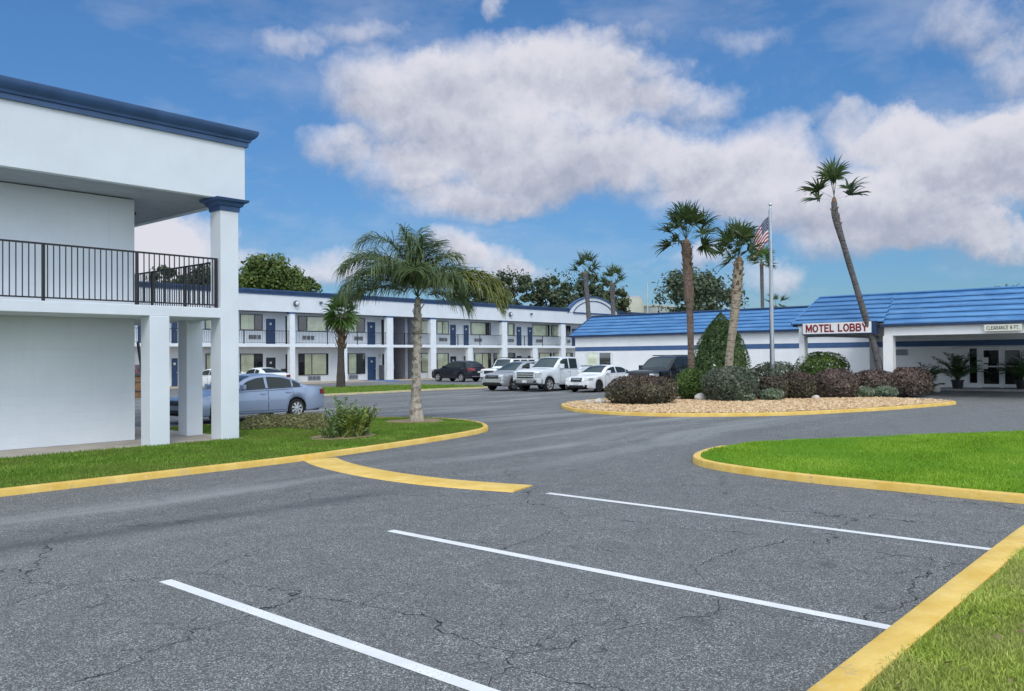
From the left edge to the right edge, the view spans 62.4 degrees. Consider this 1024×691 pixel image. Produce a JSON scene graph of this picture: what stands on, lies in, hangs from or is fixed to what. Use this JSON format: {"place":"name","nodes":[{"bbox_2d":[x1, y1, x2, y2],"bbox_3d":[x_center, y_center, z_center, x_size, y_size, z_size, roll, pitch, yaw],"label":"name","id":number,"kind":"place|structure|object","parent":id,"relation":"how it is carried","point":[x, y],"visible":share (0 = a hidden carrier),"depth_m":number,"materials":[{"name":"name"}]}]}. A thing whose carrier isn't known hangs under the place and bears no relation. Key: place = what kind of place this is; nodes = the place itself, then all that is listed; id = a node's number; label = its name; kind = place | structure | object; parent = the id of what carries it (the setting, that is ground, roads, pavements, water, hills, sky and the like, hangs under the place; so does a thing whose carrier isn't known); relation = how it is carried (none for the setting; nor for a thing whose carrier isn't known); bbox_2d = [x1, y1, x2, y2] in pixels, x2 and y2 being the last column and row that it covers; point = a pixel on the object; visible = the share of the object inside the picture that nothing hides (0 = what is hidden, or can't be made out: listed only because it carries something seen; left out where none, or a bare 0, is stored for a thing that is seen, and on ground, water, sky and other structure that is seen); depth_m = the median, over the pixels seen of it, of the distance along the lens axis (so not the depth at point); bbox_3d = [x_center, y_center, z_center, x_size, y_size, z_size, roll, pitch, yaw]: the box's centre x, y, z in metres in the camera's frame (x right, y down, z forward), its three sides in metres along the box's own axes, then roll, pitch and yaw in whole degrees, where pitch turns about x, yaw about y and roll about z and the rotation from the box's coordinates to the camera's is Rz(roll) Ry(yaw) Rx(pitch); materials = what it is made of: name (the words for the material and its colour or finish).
{"place":"outdoors","nodes":[
{"label":"outdoors","id":0,"kind":"place"},
{"bbox_2d":[0,427,241,457],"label":"walkway","id":1,"kind":"structure","parent":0,"point":[175,437],"depth_m":18.39,"materials":[{"name":"beige concrete"}]},
{"bbox_2d":[0,75,258,450],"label":"motel wing","id":2,"kind":"structure","parent":1,"relation":"on","point":[88,183],"depth_m":18.56,"materials":[{"name":"white paint"}]},
{"bbox_2d":[0,416,482,487],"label":"lawn","id":3,"kind":"structure","parent":0,"point":[244,458],"depth_m":16.30,"materials":[{"name":"green plant"}]},
{"bbox_2d":[240,412,330,429],"bbox_3d":[-6.519,2.146,24.321,2.464,0.314,5.410,0,-1,-17],"label":"ground cover","id":4,"kind":"object","parent":3,"relation":"on","point":[311,420],"visible":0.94,"depth_m":23.57,"materials":[{"name":"green plant"}]},
{"bbox_2d":[310,433,374,439],"bbox_3d":[-4.030,2.186,20.166,1.240,0.060,1.932,-1,-1,41],"label":"mulch ring","id":5,"kind":"object","parent":3,"relation":"on","point":[339,438],"visible":0.41,"depth_m":19.78,"materials":[{"name":"brown soil"}]},
{"bbox_2d":[308,395,381,437],"bbox_3d":[-3.924,1.666,20.032,1.367,1.014,1.485,-1,-1,19],"label":"leafy shrub","id":6,"kind":"object","parent":5,"relation":"on","point":[350,422],"visible":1,"depth_m":19.89,"materials":[{"name":"green plant"}]},
{"bbox_2d":[384,418,443,422],"bbox_3d":[-2.733,2.238,24.803,1.703,0.062,1.781,-1,-1,41],"label":"mulch ring","id":7,"kind":"object","parent":3,"relation":"on","point":[430,420],"visible":0.51,"depth_m":24.73,"materials":[{"name":"brown soil"}]},
{"bbox_2d":[332,222,513,420],"bbox_3d":[-2.629,-0.677,25.005,5.423,5.831,3.950,0,-1,-5],"label":"feather palm","id":8,"kind":"object","parent":7,"relation":"on","point":[413,271],"visible":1,"depth_m":24.67,"materials":[{"name":"green plant"}]},
{"bbox_2d":[170,378,448,387],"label":"walkway","id":9,"kind":"structure","parent":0,"point":[335,381],"depth_m":70.35,"materials":[{"name":"grey concrete"}]},
{"bbox_2d":[134,281,639,385],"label":"motel wing","id":10,"kind":"structure","parent":9,"relation":"on","point":[281,329],"depth_m":75.06,"materials":[{"name":"white paint"}]},
{"bbox_2d":[170,323,177,342],"bbox_3d":[-24.579,-1.193,61.570,0.059,2.110,0.626,-1,-1,41],"label":"door","id":11,"kind":"structure","parent":10,"relation":"in","point":[172,325],"depth_m":61.56,"materials":[{"name":"blue paint"}]},
{"bbox_2d":[170,357,177,385],"bbox_3d":[-24.526,1.906,61.503,0.129,2.110,0.626,-1,-1,41],"label":"door","id":12,"kind":"structure","parent":10,"relation":"in","point":[173,360],"depth_m":61.48,"materials":[{"name":"blue paint"}]},
{"bbox_2d":[240,314,262,329],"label":"window","id":13,"kind":"structure","parent":10,"relation":"in","point":[247,321],"depth_m":66.34,"materials":[{"name":"beige glass"}]},
{"bbox_2d":[240,354,262,372],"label":"window","id":14,"kind":"structure","parent":10,"relation":"in","point":[247,361],"depth_m":66.23,"materials":[{"name":"beige glass"}]},
{"bbox_2d":[265,318,275,343],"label":"door","id":15,"kind":"structure","parent":10,"relation":"in","point":[270,323],"depth_m":67.60,"materials":[{"name":"blue paint"}]},
{"bbox_2d":[265,357,275,367],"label":"door","id":16,"kind":"structure","parent":10,"relation":"in","point":[269,362],"depth_m":67.55,"materials":[{"name":"black paint"}]},
{"bbox_2d":[298,316,327,331],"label":"window","id":17,"kind":"structure","parent":10,"relation":"in","point":[305,323],"depth_m":70.58,"materials":[{"name":"beige glass"}]},
{"bbox_2d":[298,353,327,374],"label":"window","id":18,"kind":"structure","parent":10,"relation":"in","point":[314,363],"depth_m":70.66,"materials":[{"name":"beige glass"}]},
{"bbox_2d":[347,318,364,331],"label":"window","id":19,"kind":"structure","parent":10,"relation":"in","point":[361,325],"depth_m":74.50,"materials":[{"name":"grey glass"}]},
{"bbox_2d":[348,353,364,373],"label":"window","id":20,"kind":"structure","parent":10,"relation":"in","point":[356,361],"depth_m":74.03,"materials":[{"name":"beige glass"}]},
{"bbox_2d":[366,321,375,344],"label":"door","id":21,"kind":"structure","parent":10,"relation":"in","point":[370,325],"depth_m":75.36,"materials":[{"name":"blue paint"}]},
{"bbox_2d":[366,356,376,379],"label":"door","id":22,"kind":"structure","parent":10,"relation":"in","point":[371,361],"depth_m":75.30,"materials":[{"name":"blue paint"}]},
{"bbox_2d":[421,353,427,371],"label":"window","id":23,"kind":"structure","parent":10,"relation":"in","point":[424,363],"depth_m":80.18,"materials":[{"name":"beige glass"}]},
{"bbox_2d":[436,321,448,333],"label":"window","id":24,"kind":"structure","parent":10,"relation":"in","point":[442,327],"depth_m":81.98,"materials":[{"name":"beige glass"}]},
{"bbox_2d":[437,353,448,368],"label":"window","id":25,"kind":"structure","parent":10,"relation":"in","point":[442,358],"depth_m":81.96,"materials":[{"name":"glass"}]},
{"bbox_2d":[449,324,456,344],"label":"door","id":26,"kind":"structure","parent":10,"relation":"in","point":[452,327],"depth_m":83.03,"materials":[{"name":"blue paint"}]},
{"bbox_2d":[470,322,490,334],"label":"window","id":27,"kind":"structure","parent":10,"relation":"in","point":[477,328],"depth_m":86.08,"materials":[{"name":"beige glass"}]},
{"bbox_2d":[474,353,490,368],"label":"window","id":28,"kind":"structure","parent":10,"relation":"in","point":[484,359],"depth_m":86.45,"materials":[{"name":"beige glass"}]},
{"bbox_2d":[516,326,521,345],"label":"door","id":29,"kind":"structure","parent":10,"relation":"in","point":[518,328],"depth_m":90.63,"materials":[{"name":"blue paint"}]},
{"bbox_2d":[527,326,532,345],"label":"door","id":30,"kind":"structure","parent":10,"relation":"in","point":[529,329],"depth_m":92.01,"materials":[{"name":"blue paint"}]},
{"bbox_2d":[532,324,549,335],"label":"window","id":31,"kind":"structure","parent":10,"relation":"in","point":[538,330],"depth_m":93.51,"materials":[{"name":"glass"}]},
{"bbox_2d":[319,384,485,393],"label":"lawn","id":32,"kind":"structure","parent":0,"point":[381,388],"depth_m":51.67,"materials":[{"name":"green plant"}]},
{"bbox_2d":[320,291,360,386],"bbox_3d":[-11.103,-0.502,54.997,2.849,6.463,2.933,-1,-1,41],"label":"fan palm","id":33,"kind":"object","parent":32,"relation":"on","point":[337,323],"visible":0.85,"depth_m":54.77,"materials":[{"name":"green plant"}]},
{"bbox_2d":[0,378,1023,690],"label":"asphalt lot","id":34,"kind":"structure","parent":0,"point":[90,600],"depth_m":8.13,"materials":[{"name":"grey asphalt"}]},
{"bbox_2d":[135,373,140,397],"bbox_3d":[-19.594,2.090,44.431,0.960,1.299,0.975,-1,-1,41],"label":"trash can","id":35,"kind":"object","parent":34,"relation":"on","point":[137,385],"visible":0.26,"depth_m":44.02,"materials":[{"name":"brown wood"}]},
{"bbox_2d":[202,369,241,387],"bbox_3d":[-18.954,2.160,54.146,4.790,1.419,2.260,-1,-1,41],"label":"parked car","id":36,"kind":"object","parent":34,"relation":"on","point":[206,376],"visible":0.09,"depth_m":53.25,"materials":[{"name":"white paint"}]},
{"bbox_2d":[0,417,487,496],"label":"kerb","id":37,"kind":"structure","parent":34,"relation":"on","point":[37,488],"depth_m":14.77,"materials":[{"name":"yellow paint"}]},
{"bbox_2d":[170,373,323,419],"bbox_3d":[-8.649,1.663,27.654,2.240,1.495,5.032,-1,-1,40],"label":"parked car","id":38,"kind":"object","parent":34,"relation":"on","point":[261,393],"visible":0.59,"depth_m":27.36,"materials":[{"name":"blue paint"}]},
{"bbox_2d":[241,367,290,377],"bbox_3d":[-17.082,2.188,57.356,4.790,1.419,2.260,-1,-1,41],"label":"parked car","id":39,"kind":"object","parent":34,"relation":"on","point":[265,370],"visible":0.17,"depth_m":56.33,"materials":[{"name":"white paint"}]},
{"bbox_2d":[170,379,444,388],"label":"kerb","id":40,"kind":"structure","parent":34,"relation":"on","point":[354,382],"depth_m":69.36,"materials":[{"name":"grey concrete"}]},
{"bbox_2d":[160,579,499,690],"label":"parking line","id":41,"kind":"object","parent":34,"relation":"on","point":[449,678],"visible":1,"depth_m":5.82,"materials":[{"name":"white paint"}]},
{"bbox_2d":[321,385,487,395],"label":"kerb","id":42,"kind":"structure","parent":34,"relation":"on","point":[402,391],"depth_m":48.58,"materials":[{"name":"concrete"}]},
{"bbox_2d":[304,458,532,491],"bbox_3d":[-1.964,2.161,14.267,1.184,0.030,5.727,0,-1,-45],"label":"divider strip","id":43,"kind":"object","parent":34,"relation":"on","point":[337,465],"visible":1,"depth_m":13.57,"materials":[{"name":"yellow paint"}]},
{"bbox_2d":[431,360,484,381],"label":"parked suv","id":44,"kind":"object","parent":34,"relation":"on","point":[462,371],"visible":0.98,"depth_m":68.24,"materials":[{"name":"black paint"}]},
{"bbox_2d":[480,357,535,378],"bbox_3d":[-0.112,1.839,62.054,2.240,1.950,4.712,-1,-1,41],"label":"parked suv","id":45,"kind":"object","parent":34,"relation":"on","point":[499,363],"visible":0.21,"depth_m":61.43,"materials":[{"name":"white paint"}]},
{"bbox_2d":[482,361,542,390],"bbox_3d":[0.379,1.791,50.751,2.240,1.724,4.760,-1,-1,41],"label":"parked suv","id":46,"kind":"object","parent":34,"relation":"on","point":[502,376],"visible":0.48,"depth_m":49.27,"materials":[{"name":"silver metal"}]},
{"bbox_2d":[513,356,593,391],"bbox_3d":[2.666,1.630,49.802,2.490,1.979,6.025,-1,-1,41],"label":"pickup truck","id":47,"kind":"object","parent":34,"relation":"on","point":[547,373],"visible":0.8,"depth_m":48.29,"materials":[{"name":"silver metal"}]},
{"bbox_2d":[568,250,602,319],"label":"fan palm","id":48,"kind":"object","parent":34,"relation":"on","point":[586,257],"visible":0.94,"depth_m":75.84,"materials":[{"name":"green plant"}]},
{"bbox_2d":[565,365,628,391],"bbox_3d":[5.076,1.827,47.843,2.210,1.488,4.890,-1,-1,41],"label":"parked car","id":49,"kind":"object","parent":34,"relation":"on","point":[597,378],"visible":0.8,"depth_m":46.53,"materials":[{"name":"white paint"}]},
{"bbox_2d":[596,264,626,314],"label":"fan palm","id":50,"kind":"object","parent":34,"relation":"on","point":[613,270],"visible":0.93,"depth_m":83.83,"materials":[{"name":"green plant"}]},
{"bbox_2d":[388,530,890,628],"bbox_3d":[0.678,2.048,7.773,5.460,0.001,0.115,-1,-1,41],"label":"parking line","id":51,"kind":"object","parent":34,"relation":"on","point":[797,609],"visible":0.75,"depth_m":7.20,"materials":[{"name":"white paint"}]},
{"bbox_2d":[624,355,705,380],"bbox_3d":[8.253,1.508,45.331,2.440,2.000,5.392,-1,-1,41],"label":"parked suv","id":52,"kind":"object","parent":34,"relation":"on","point":[671,366],"visible":0.43,"depth_m":44.38,"materials":[{"name":"black paint"}]},
{"bbox_2d":[652,265,748,312],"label":"oak tree","id":53,"kind":"object","parent":34,"relation":"on","point":[708,290],"visible":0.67,"depth_m":95.58,"materials":[{"name":"green plant"}]},
{"bbox_2d":[564,396,951,412],"bbox_3d":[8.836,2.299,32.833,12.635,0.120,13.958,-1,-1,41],"label":"rock bed","id":54,"kind":"object","parent":34,"relation":"on","point":[678,397],"visible":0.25,"depth_m":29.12,"materials":[{"name":"beige gravel"}]},
{"bbox_2d":[604,374,678,404],"bbox_3d":[5.029,1.737,32.988,2.617,1.243,2.900,-1,-1,41],"label":"shrub","id":55,"kind":"object","parent":54,"relation":"on","point":[641,389],"visible":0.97,"depth_m":32.12,"materials":[{"name":"brown plant"}]},
{"bbox_2d":[652,199,722,368],"bbox_3d":[7.946,-2.237,37.961,3.533,9.192,3.158,-1,-1,41],"label":"fan palm","id":56,"kind":"object","parent":54,"relation":"on","point":[688,215],"visible":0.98,"depth_m":37.86,"materials":[{"name":"green plant"}]},
{"bbox_2d":[673,367,704,398],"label":"shrub","id":57,"kind":"object","parent":54,"relation":"on","point":[688,380],"visible":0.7,"depth_m":36.00,"materials":[{"name":"green plant"}]},
{"bbox_2d":[694,312,751,384],"bbox_3d":[9.749,0.425,39.477,2.772,3.986,2.942,-1,-1,41],"label":"conical evergreen","id":58,"kind":"object","parent":54,"relation":"on","point":[711,339],"visible":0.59,"depth_m":38.87,"materials":[{"name":"green plant"}]},
{"bbox_2d":[700,365,760,401],"bbox_3d":[8.912,1.569,34.551,2.273,1.539,2.479,-1,-1,41],"label":"shrub","id":59,"kind":"object","parent":54,"relation":"on","point":[726,383],"visible":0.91,"depth_m":33.85,"materials":[{"name":"green plant"}]},
{"bbox_2d":[703,217,770,367],"bbox_3d":[9.803,-1.690,36.774,2.872,8.060,2.562,0,-1,-8],"label":"fan palm","id":60,"kind":"object","parent":54,"relation":"on","point":[743,234],"visible":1,"depth_m":36.63,"materials":[{"name":"green plant"}]},
{"bbox_2d":[733,390,755,400],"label":"shrub","id":61,"kind":"object","parent":54,"relation":"on","point":[749,396],"visible":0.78,"depth_m":33.58,"materials":[{"name":"green plant"}]},
{"bbox_2d":[758,387,783,399],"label":"shrub","id":62,"kind":"object","parent":54,"relation":"on","point":[772,393],"visible":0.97,"depth_m":34.09,"materials":[{"name":"green plant"}]},
{"bbox_2d":[768,202,774,374],"bbox_3d":[12.101,-2.182,39.437,0.440,9.027,0.440,-1,-1,41],"label":"flagpole","id":63,"kind":"object","parent":54,"relation":"on","point":[771,322],"visible":0.76,"depth_m":39.38,"materials":[{"name":"metal"}]},
{"bbox_2d":[753,217,767,256],"bbox_3d":[11.582,-4.968,39.508,0.782,2.085,0.214,0,-1,-7],"label":"flag","id":64,"kind":"object","parent":63,"relation":"hanging from","point":[762,232],"visible":0.86,"depth_m":39.50,"materials":[{"name":"multicoloured fabric"}]},
{"bbox_2d":[755,375,788,398],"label":"shrub","id":65,"kind":"object","parent":54,"relation":"on","point":[773,381],"visible":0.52,"depth_m":34.85,"materials":[{"name":"brown plant"}]},
{"bbox_2d":[783,371,816,397],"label":"shrub","id":66,"kind":"object","parent":54,"relation":"on","point":[802,385],"visible":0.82,"depth_m":35.26,"materials":[{"name":"brown plant"}]},
{"bbox_2d":[814,368,858,397],"bbox_3d":[14.080,1.647,36.776,1.978,1.353,2.125,-1,-1,41],"label":"shrub","id":67,"kind":"object","parent":54,"relation":"on","point":[835,382],"visible":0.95,"depth_m":36.13,"materials":[{"name":"brown plant"}]},
{"bbox_2d":[795,155,882,376],"bbox_3d":[15.020,-3.236,38.564,4.037,11.127,2.152,-1,-1,8],"label":"fan palm","id":68,"kind":"object","parent":54,"relation":"on","point":[831,172],"visible":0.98,"depth_m":38.49,"materials":[{"name":"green plant"}]},
{"bbox_2d":[854,369,897,396],"bbox_3d":[16.349,1.697,38.170,2.059,1.244,2.179,-1,-1,41],"label":"shrub","id":69,"kind":"object","parent":54,"relation":"on","point":[873,379],"visible":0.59,"depth_m":37.48,"materials":[{"name":"brown plant"}]},
{"bbox_2d":[891,367,933,395],"bbox_3d":[17.892,1.649,38.391,2.210,1.378,2.432,-1,-1,41],"label":"shrub","id":70,"kind":"object","parent":54,"relation":"on","point":[914,381],"visible":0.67,"depth_m":37.57,"materials":[{"name":"brown plant"}]},
{"bbox_2d":[561,398,955,416],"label":"kerb","id":71,"kind":"structure","parent":34,"relation":"on","point":[565,407],"depth_m":27.80,"materials":[{"name":"yellow paint"}]},
{"bbox_2d":[745,245,778,307],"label":"fan palm","id":72,"kind":"object","parent":34,"relation":"on","point":[765,252],"visible":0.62,"depth_m":83.85,"materials":[{"name":"green plant"}]},
{"bbox_2d":[545,493,990,549],"bbox_3d":[2.657,2.065,10.223,5.700,0.001,0.115,-1,-1,41],"label":"parking line","id":73,"kind":"object","parent":34,"relation":"on","point":[914,539],"visible":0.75,"depth_m":9.76,"materials":[{"name":"white paint"}]},
{"bbox_2d":[752,361,799,377],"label":"shrub","id":74,"kind":"object","parent":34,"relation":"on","point":[766,369],"visible":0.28,"depth_m":39.37,"materials":[{"name":"green plant"}]},
{"bbox_2d":[569,285,1023,387],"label":"lobby building","id":75,"kind":"structure","parent":34,"relation":"on","point":[922,327],"depth_m":47.13,"materials":[{"name":"white paint"}]},
{"bbox_2d":[585,352,612,364],"bbox_3d":[6.282,0.975,61.119,2.408,1.020,0.059,-1,-1,41],"label":"window","id":76,"kind":"structure","parent":75,"relation":"in","point":[591,358],"depth_m":61.09,"materials":[{"name":"white glass"}]},
{"bbox_2d":[802,321,877,334],"bbox_3d":[15.267,-0.803,39.475,3.420,0.585,0.283,-1,-1,41],"label":"lobby sign","id":77,"kind":"object","parent":75,"relation":"attached to","point":[840,328],"visible":1,"depth_m":39.34,"materials":[{"name":"white plastic"}]},
{"bbox_2d":[984,324,1021,330],"bbox_3d":[20.427,-0.745,35.181,1.400,0.290,0.167,-1,-1,41],"label":"clearance sign","id":78,"kind":"object","parent":75,"relation":"attached to","point":[1003,327],"visible":1,"depth_m":35.10,"materials":[{"name":"white metal"}]},
{"bbox_2d":[794,351,850,393],"bbox_3d":[15.019,1.319,40.955,2.510,2.146,2.850,-1,-1,41],"label":"shrub","id":79,"kind":"object","parent":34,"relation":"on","point":[818,361],"visible":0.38,"depth_m":40.24,"materials":[{"name":"green plant"}]},
{"bbox_2d":[693,445,1023,503],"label":"kerb","id":80,"kind":"structure","parent":34,"relation":"on","point":[956,492],"depth_m":12.29,"materials":[{"name":"yellow paint"}]},
{"bbox_2d":[852,386,874,396],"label":"shrub","id":81,"kind":"object","parent":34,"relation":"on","point":[864,391],"visible":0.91,"depth_m":36.27,"materials":[{"name":"green plant"}]},
{"bbox_2d":[874,385,898,396],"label":"shrub","id":82,"kind":"object","parent":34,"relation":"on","point":[886,391],"visible":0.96,"depth_m":36.63,"materials":[{"name":"green plant"}]},
{"bbox_2d":[807,525,1023,690],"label":"kerb","id":83,"kind":"structure","parent":34,"relation":"on","point":[924,616],"depth_m":5.79,"materials":[{"name":"yellow paint"}]},
{"bbox_2d":[917,362,944,392],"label":"palm plant","id":84,"kind":"object","parent":34,"relation":"on","point":[932,369],"visible":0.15,"depth_m":41.55,"materials":[{"name":"green plant"}]},
{"bbox_2d":[0,0,1023,309],"label":"sky","id":85,"kind":"structure","parent":0,"point":[529,135],"materials":[{"name":"blue"}]},
{"bbox_2d":[701,430,1023,492],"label":"lawn","id":86,"kind":"structure","parent":0,"point":[873,455],"depth_m":14.41,"materials":[{"name":"green plant"}]},
{"bbox_2d":[859,546,1023,690],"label":"lawn","id":87,"kind":"structure","parent":0,"point":[970,653],"depth_m":5.24,"materials":[{"name":"green plant"}]},
{"bbox_2d":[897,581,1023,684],"bbox_3d":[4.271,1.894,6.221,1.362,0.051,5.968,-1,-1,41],"label":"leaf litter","id":88,"kind":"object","parent":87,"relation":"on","point":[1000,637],"visible":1,"depth_m":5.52,"materials":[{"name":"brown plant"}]},
{"bbox_2d":[940,387,1023,391],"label":"walkway","id":89,"kind":"structure","parent":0,"point":[987,389],"depth_m":43.91,"materials":[{"name":"grey concrete"}]},
{"bbox_2d":[931,351,991,388],"bbox_3d":[23.585,1.271,44.444,2.816,1.997,2.979,-1,-1,41],"label":"potted palm","id":90,"kind":"object","parent":89,"relation":"on","point":[957,382],"visible":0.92,"depth_m":44.40,"materials":[{"name":"green plant"}]},
{"bbox_2d":[994,351,1023,388],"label":"potted palm","id":91,"kind":"object","parent":89,"relation":"on","point":[1018,372],"visible":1,"depth_m":43.44,"materials":[{"name":"green plant"}]},
{"label":"ground","id":92,"kind":"structure","parent":0,"visible":0},
{"bbox_2d":[145,264,182,283],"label":"oak tree","id":93,"kind":"object","parent":92,"relation":"on","point":[162,267],"visible":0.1,"depth_m":95.25,"materials":[{"name":"green plant"}]},
{"bbox_2d":[177,262,210,285],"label":"oak tree","id":94,"kind":"object","parent":92,"relation":"on","point":[200,275],"visible":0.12,"depth_m":95.62,"materials":[{"name":"green plant"}]},
{"bbox_2d":[238,253,304,289],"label":"oak tree","id":95,"kind":"object","parent":92,"relation":"on","point":[259,271],"visible":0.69,"depth_m":89.57,"materials":[{"name":"green plant"}]},
{"bbox_2d":[281,275,322,292],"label":"oak tree","id":96,"kind":"object","parent":92,"relation":"on","point":[305,284],"visible":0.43,"depth_m":89.33,"materials":[{"name":"green plant"}]},
{"bbox_2d":[441,284,489,302],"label":"oak tree","id":97,"kind":"object","parent":92,"relation":"on","point":[478,300],"visible":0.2,"depth_m":103.27,"materials":[{"name":"green plant"}]},
{"bbox_2d":[483,265,542,305],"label":"oak tree","id":98,"kind":"object","parent":92,"relation":"on","point":[524,282],"visible":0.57,"depth_m":105.13,"materials":[{"name":"green plant"}]},
{"bbox_2d":[531,268,578,307],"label":"oak tree","id":99,"kind":"object","parent":92,"relation":"on","point":[552,296],"visible":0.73,"depth_m":107.00,"materials":[{"name":"green plant"}]},
{"bbox_2d":[567,271,618,303],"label":"oak tree","id":100,"kind":"object","parent":92,"relation":"on","point":[598,290],"visible":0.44,"depth_m":110.82,"materials":[{"name":"green plant"}]},
{"bbox_2d":[603,285,631,313],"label":"oak tree","id":101,"kind":"object","parent":92,"relation":"on","point":[622,304],"visible":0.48,"depth_m":103.75,"materials":[{"name":"green plant"}]},
{"bbox_2d":[626,296,674,312],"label":"distant building","id":102,"kind":"structure","parent":92,"relation":"on","point":[637,304],"depth_m":148.90,"materials":[{"name":"white paint"}]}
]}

